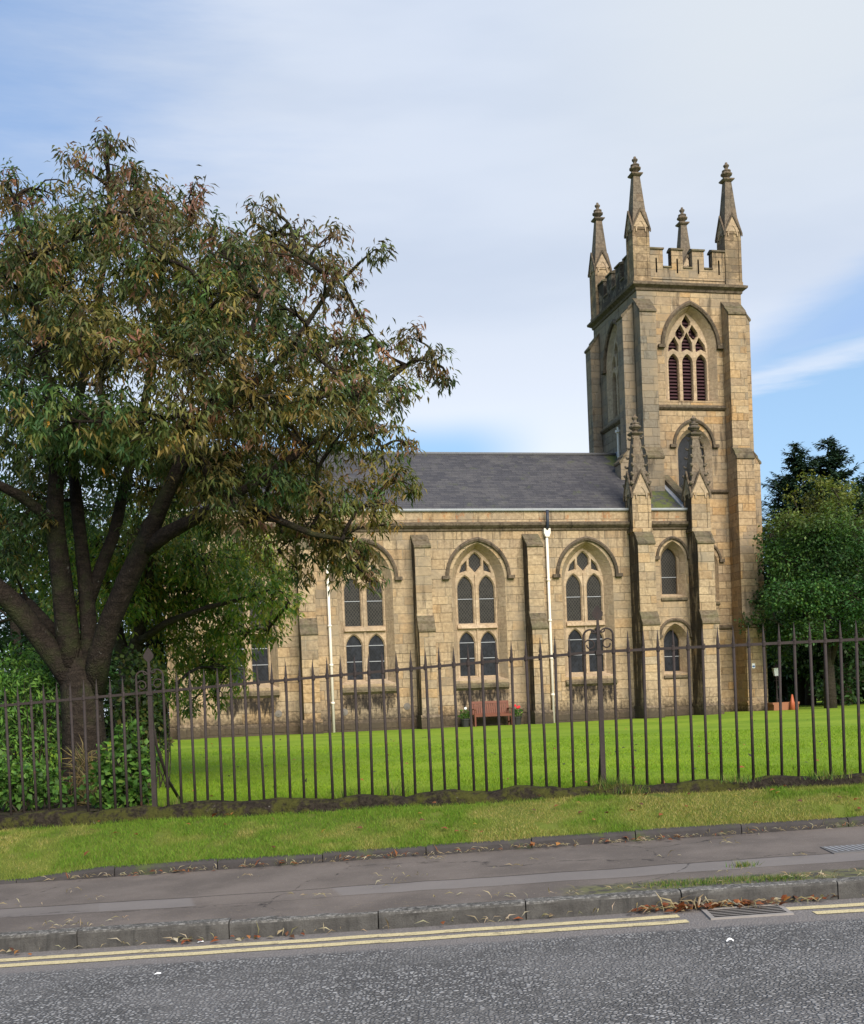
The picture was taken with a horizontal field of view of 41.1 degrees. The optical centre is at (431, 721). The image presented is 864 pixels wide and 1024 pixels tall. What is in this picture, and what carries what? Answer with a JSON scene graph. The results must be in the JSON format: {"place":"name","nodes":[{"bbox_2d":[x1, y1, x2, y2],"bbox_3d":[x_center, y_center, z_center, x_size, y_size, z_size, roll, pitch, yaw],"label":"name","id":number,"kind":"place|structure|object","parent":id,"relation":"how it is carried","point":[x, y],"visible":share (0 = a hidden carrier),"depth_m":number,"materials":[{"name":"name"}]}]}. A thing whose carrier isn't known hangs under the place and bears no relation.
{"place":"outdoors","nodes":[
{"label":"outdoors","id":0,"kind":"place"},
{"bbox_2d":[0,898,863,1023],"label":"road","id":1,"kind":"structure","parent":0,"point":[802,966],"depth_m":6.30,"materials":[{"name":"grey asphalt"}]},
{"bbox_2d":[0,914,678,961],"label":"yellow line","id":2,"kind":"object","parent":1,"relation":"on","point":[344,937],"visible":1,"depth_m":7.58,"materials":[{"name":"paint"}]},
{"bbox_2d":[0,919,688,966],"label":"yellow line","id":3,"kind":"object","parent":1,"relation":"on","point":[348,943],"visible":1,"depth_m":7.39,"materials":[{"name":"paint"}]},
{"bbox_2d":[0,876,863,953],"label":"kerb","id":4,"kind":"structure","parent":1,"relation":"on","point":[227,928],"depth_m":7.79,"materials":[{"name":"concrete"}]},
{"bbox_2d":[0,720,863,954],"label":"fallen leaves","id":5,"kind":"object","parent":1,"relation":"on","point":[681,906],"visible":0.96,"depth_m":7.83,"materials":[{"name":"brown plant"}]},
{"bbox_2d":[701,904,793,919],"bbox_3d":[2.031,1.237,7.455,0.520,0.026,0.340,-4,1,3],"label":"drain grating","id":6,"kind":"object","parent":1,"relation":"on","point":[750,911],"visible":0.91,"depth_m":7.44,"materials":[{"name":"metal"}]},
{"bbox_2d":[786,903,863,909],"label":"yellow line","id":7,"kind":"object","parent":1,"relation":"on","point":[826,906],"visible":1,"depth_m":7.44,"materials":[{"name":"paint"}]},
{"bbox_2d":[812,908,863,913],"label":"yellow line","id":8,"kind":"object","parent":1,"relation":"on","point":[839,911],"visible":1,"depth_m":7.26,"materials":[{"name":"paint"}]},
{"bbox_2d":[0,826,863,932],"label":"pavement","id":9,"kind":"structure","parent":0,"point":[233,894],"depth_m":8.92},
{"bbox_2d":[0,815,863,883],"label":"kerb edging","id":10,"kind":"object","parent":9,"relation":"on","point":[581,839],"visible":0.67,"depth_m":10.14,"materials":[{"name":"concrete"}]},
{"bbox_2d":[820,844,863,853],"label":"access cover","id":11,"kind":"object","parent":9,"relation":"on","point":[852,848],"visible":0.95,"depth_m":8.87,"materials":[{"name":"metal"}]},
{"bbox_2d":[0,780,863,880],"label":"verge","id":12,"kind":"structure","parent":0,"point":[838,808],"depth_m":10.60,"materials":[{"name":"green plant"}]},
{"bbox_2d":[0,773,863,829],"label":"wall","id":13,"kind":"structure","parent":12,"relation":"on","point":[64,817],"depth_m":11.43,"materials":[{"name":"grey stone"}]},
{"bbox_2d":[0,605,863,815],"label":"iron railing","id":14,"kind":"object","parent":13,"relation":"on","point":[597,615],"visible":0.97,"depth_m":11.42,"materials":[{"name":"black metal"}]},
{"bbox_2d":[106,644,174,787],"bbox_3d":[-3.941,-0.050,15.610,0.872,2.026,0.613,-2,1,0],"label":"bush","id":15,"kind":"object","parent":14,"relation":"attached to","point":[130,702],"visible":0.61,"depth_m":15.53,"materials":[{"name":"green plant"}]},
{"bbox_2d":[0,0,863,714],"label":"sky","id":16,"kind":"structure","parent":0,"point":[483,140],"materials":[{"name":"blue"}]},
{"bbox_2d":[4,697,863,811],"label":"lawn","id":17,"kind":"structure","parent":0,"point":[728,719],"depth_m":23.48,"materials":[{"name":"green plant"}]},
{"bbox_2d":[0,493,61,752],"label":"woodland tree","id":18,"kind":"object","parent":17,"relation":"on","point":[5,638],"visible":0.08,"depth_m":35.04,"materials":[{"name":"green plant"}]},
{"bbox_2d":[0,474,118,742],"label":"woodland tree","id":19,"kind":"object","parent":17,"relation":"on","point":[16,632],"visible":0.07,"depth_m":39.78,"materials":[{"name":"green plant"}]},
{"bbox_2d":[0,795,146,815],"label":"soil bed","id":20,"kind":"object","parent":17,"relation":"on","point":[79,808],"visible":0.07,"depth_m":12.82,"materials":[{"name":"brown soil"}]},
{"bbox_2d":[0,642,61,803],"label":"bush","id":21,"kind":"object","parent":20,"relation":"on","point":[20,682],"visible":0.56,"depth_m":14.57,"materials":[{"name":"green plant"}]},
{"bbox_2d":[0,749,82,811],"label":"bramble","id":22,"kind":"object","parent":20,"relation":"on","point":[28,792],"visible":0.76,"depth_m":12.94,"materials":[{"name":"green plant"}]},
{"bbox_2d":[57,735,105,806],"bbox_3d":[-4.004,0.696,13.328,0.740,1.134,0.902,-2,1,0],"label":"dry grass clump","id":23,"kind":"object","parent":20,"relation":"on","point":[79,783],"visible":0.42,"depth_m":13.30,"materials":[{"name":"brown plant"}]},
{"bbox_2d":[79,714,162,808],"bbox_3d":[-3.390,0.496,12.584,0.859,1.147,0.826,-2,1,0],"label":"bush","id":24,"kind":"object","parent":20,"relation":"on","point":[133,781],"visible":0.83,"depth_m":12.52,"materials":[{"name":"green plant"}]},
{"bbox_2d":[0,117,460,802],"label":"cherry tree","id":25,"kind":"object","parent":20,"relation":"on","point":[64,337],"visible":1,"depth_m":13.66,"materials":[{"name":"green plant"}]},
{"bbox_2d":[0,480,169,742],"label":"woodland tree","id":26,"kind":"object","parent":17,"relation":"on","point":[113,663],"visible":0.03,"depth_m":44.71,"materials":[{"name":"green plant"}]},
{"bbox_2d":[103,540,168,737],"bbox_3d":[-12.375,-3.520,51.997,7.273,10.970,9.523,-2,1,0],"label":"woodland tree","id":27,"kind":"object","parent":17,"relation":"on","point":[165,658],"visible":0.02,"depth_m":49.82,"materials":[{"name":"green plant"}]},
{"bbox_2d":[1,493,307,772],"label":"broadleaf tree","id":28,"kind":"object","parent":17,"relation":"on","point":[188,575],"visible":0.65,"depth_m":18.34,"materials":[{"name":"green plant"}]},
{"bbox_2d":[157,156,767,739],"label":"church","id":29,"kind":"structure","parent":17,"relation":"on","point":[641,518],"depth_m":45.05,"materials":[{"name":"stone"}]},
{"bbox_2d":[212,539,280,699],"bbox_3d":[-6.769,-3.730,42.217,2.830,5.800,0.730,-2,1,-12],"label":"window","id":30,"kind":"structure","parent":29,"relation":"in","point":[264,662],"depth_m":42.47,"materials":[{"name":"stone"}]},
{"bbox_2d":[329,538,402,694],"bbox_3d":[-2.502,-3.912,43.132,2.830,5.800,0.730,-2,1,-12],"label":"window","id":31,"kind":"structure","parent":29,"relation":"in","point":[365,621],"depth_m":43.34,"materials":[{"name":"stone"}]},
{"bbox_2d":[442,537,514,690],"bbox_3d":[1.764,-4.095,44.047,2.830,5.800,0.730,-2,1,-12],"label":"window","id":32,"kind":"structure","parent":29,"relation":"in","point":[478,578],"depth_m":44.25,"materials":[{"name":"stone"}]},
{"bbox_2d":[552,536,622,686],"bbox_3d":[6.030,-4.278,44.962,2.830,5.800,0.730,-2,1,-12],"label":"window","id":33,"kind":"structure","parent":29,"relation":"in","point":[587,576],"depth_m":45.16,"materials":[{"name":"stone"}]},
{"bbox_2d":[601,319,619,425],"bbox_3d":[8.182,-15.231,50.261,0.630,4.550,2.940,-2,1,-12],"label":"belfry window","id":34,"kind":"structure","parent":29,"relation":"in","point":[611,369],"depth_m":51.09,"materials":[{"name":"stone"}]},
{"bbox_2d":[655,536,688,601],"bbox_3d":[9.462,-6.016,45.672,1.600,2.580,0.640,-2,1,-12],"label":"window","id":35,"kind":"structure","parent":29,"relation":"in","point":[672,558],"depth_m":45.84,"materials":[{"name":"stone"}]},
{"bbox_2d":[660,618,691,679],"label":"window","id":36,"kind":"structure","parent":29,"relation":"in","point":[680,636],"depth_m":45.87,"materials":[{"name":"stone"}]},
{"bbox_2d":[658,300,723,405],"bbox_3d":[10.770,-15.305,48.504,2.940,4.550,0.840,-2,1,-12],"label":"belfry window","id":37,"kind":"structure","parent":29,"relation":"in","point":[689,344],"depth_m":48.64,"materials":[{"name":"stone"}]},
{"bbox_2d":[670,419,719,488],"bbox_3d":[10.959,-11.178,48.452,2.180,3.010,0.560,-2,1,-12],"label":"window","id":38,"kind":"structure","parent":29,"relation":"in","point":[682,443],"depth_m":48.58,"materials":[{"name":"stone"}]},
{"bbox_2d":[714,545,724,605],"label":"window","id":39,"kind":"structure","parent":29,"relation":"in","point":[715,547],"depth_m":48.62,"materials":[{"name":"stone"}]},
{"bbox_2d":[457,707,472,726],"bbox_3d":[1.238,-0.162,43.240,0.635,0.748,0.557,-2,1,-12],"label":"flower pot","id":40,"kind":"object","parent":17,"relation":"on","point":[465,722],"visible":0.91,"depth_m":43.14,"materials":[{"name":"green plant"}]},
{"bbox_2d":[472,700,511,726],"bbox_3d":[2.242,-0.299,43.323,1.508,0.940,0.660,-2,1,-12],"label":"garden bench","id":41,"kind":"object","parent":17,"relation":"on","point":[491,710],"visible":0.79,"depth_m":43.51,"materials":[{"name":"brown wood"}]},
{"bbox_2d":[159,767,852,888],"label":"grass tufts","id":42,"kind":"object","parent":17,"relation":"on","point":[746,865],"visible":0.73,"depth_m":10.88,"materials":[{"name":"green plant"}]},
{"bbox_2d":[514,704,522,724],"bbox_3d":[3.197,-0.258,43.640,0.518,0.773,0.575,-2,1,37],"label":"flower pot","id":43,"kind":"object","parent":17,"relation":"on","point":[518,720],"visible":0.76,"depth_m":43.53,"materials":[{"name":"green plant"}]},
{"bbox_2d":[772,663,778,702],"bbox_3d":[14.340,-1.440,47.992,0.320,2.000,0.320,-2,1,0],"label":"garden lamp","id":44,"kind":"object","parent":17,"relation":"on","point":[775,670],"visible":0.7,"depth_m":47.95,"materials":[{"name":"metal"}]},
{"bbox_2d":[765,554,797,702],"bbox_3d":[19.468,-5.411,66.173,7.132,10.589,7.442,-2,1,0],"label":"woodland tree","id":45,"kind":"object","parent":17,"relation":"on","point":[772,690],"visible":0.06,"depth_m":64.96,"materials":[{"name":"green plant"}]},
{"bbox_2d":[767,702,799,710],"bbox_3d":[14.402,-0.581,47.306,1.210,0.410,0.530,-2,1,-12],"label":"planter","id":46,"kind":"object","parent":17,"relation":"on","point":[775,706],"visible":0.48,"depth_m":47.05,"materials":[{"name":"ceramic"}]},
{"bbox_2d":[789,694,794,709],"bbox_3d":[14.685,-0.758,47.003,0.360,0.680,0.360,-2,1,0],"label":"traffic cone","id":47,"kind":"object","parent":17,"relation":"on","point":[792,704],"visible":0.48,"depth_m":46.94,"materials":[{"name":"orange plastic"}]},
{"bbox_2d":[768,685,817,701],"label":"woodland tree","id":48,"kind":"object","parent":17,"relation":"on","point":[789,695],"depth_m":77.00,"materials":[{"name":"green plant"}]},
{"bbox_2d":[734,466,863,707],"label":"broadleaf tree","id":49,"kind":"object","parent":17,"relation":"on","point":[845,598],"visible":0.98,"depth_m":45.69,"materials":[{"name":"green plant"}]},
{"bbox_2d":[764,531,839,704],"bbox_3d":[18.737,-5.240,58.121,6.377,9.484,6.467,-2,1,0],"label":"woodland tree","id":50,"kind":"object","parent":17,"relation":"on","point":[807,696],"visible":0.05,"depth_m":57.87,"materials":[{"name":"green plant"}]},
{"bbox_2d":[761,441,863,704],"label":"conifer tree","id":51,"kind":"object","parent":17,"relation":"on","point":[793,460],"visible":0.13,"depth_m":59.46,"materials":[{"name":"green plant"}]},
{"bbox_2d":[766,517,863,704],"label":"woodland tree","id":52,"kind":"object","parent":17,"relation":"on","point":[846,650],"visible":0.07,"depth_m":53.97,"materials":[{"name":"green plant"}]},
{"bbox_2d":[767,435,863,702],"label":"conifer tree","id":53,"kind":"object","parent":17,"relation":"on","point":[832,463],"visible":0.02,"depth_m":61.29,"materials":[{"name":"green plant"}]},
{"bbox_2d":[768,686,862,701],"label":"woodland tree","id":54,"kind":"object","parent":17,"relation":"on","point":[819,699],"depth_m":76.18,"materials":[{"name":"green plant"}]},
{"bbox_2d":[777,477,863,705],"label":"woodland tree","id":55,"kind":"object","parent":17,"relation":"on","point":[819,661],"visible":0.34,"depth_m":53.39,"materials":[{"name":"green plant"}]},
{"bbox_2d":[802,473,863,698],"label":"conifer tree","id":56,"kind":"object","parent":17,"relation":"on","point":[862,480],"visible":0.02,"depth_m":57.67,"materials":[{"name":"green plant"}]}
]}

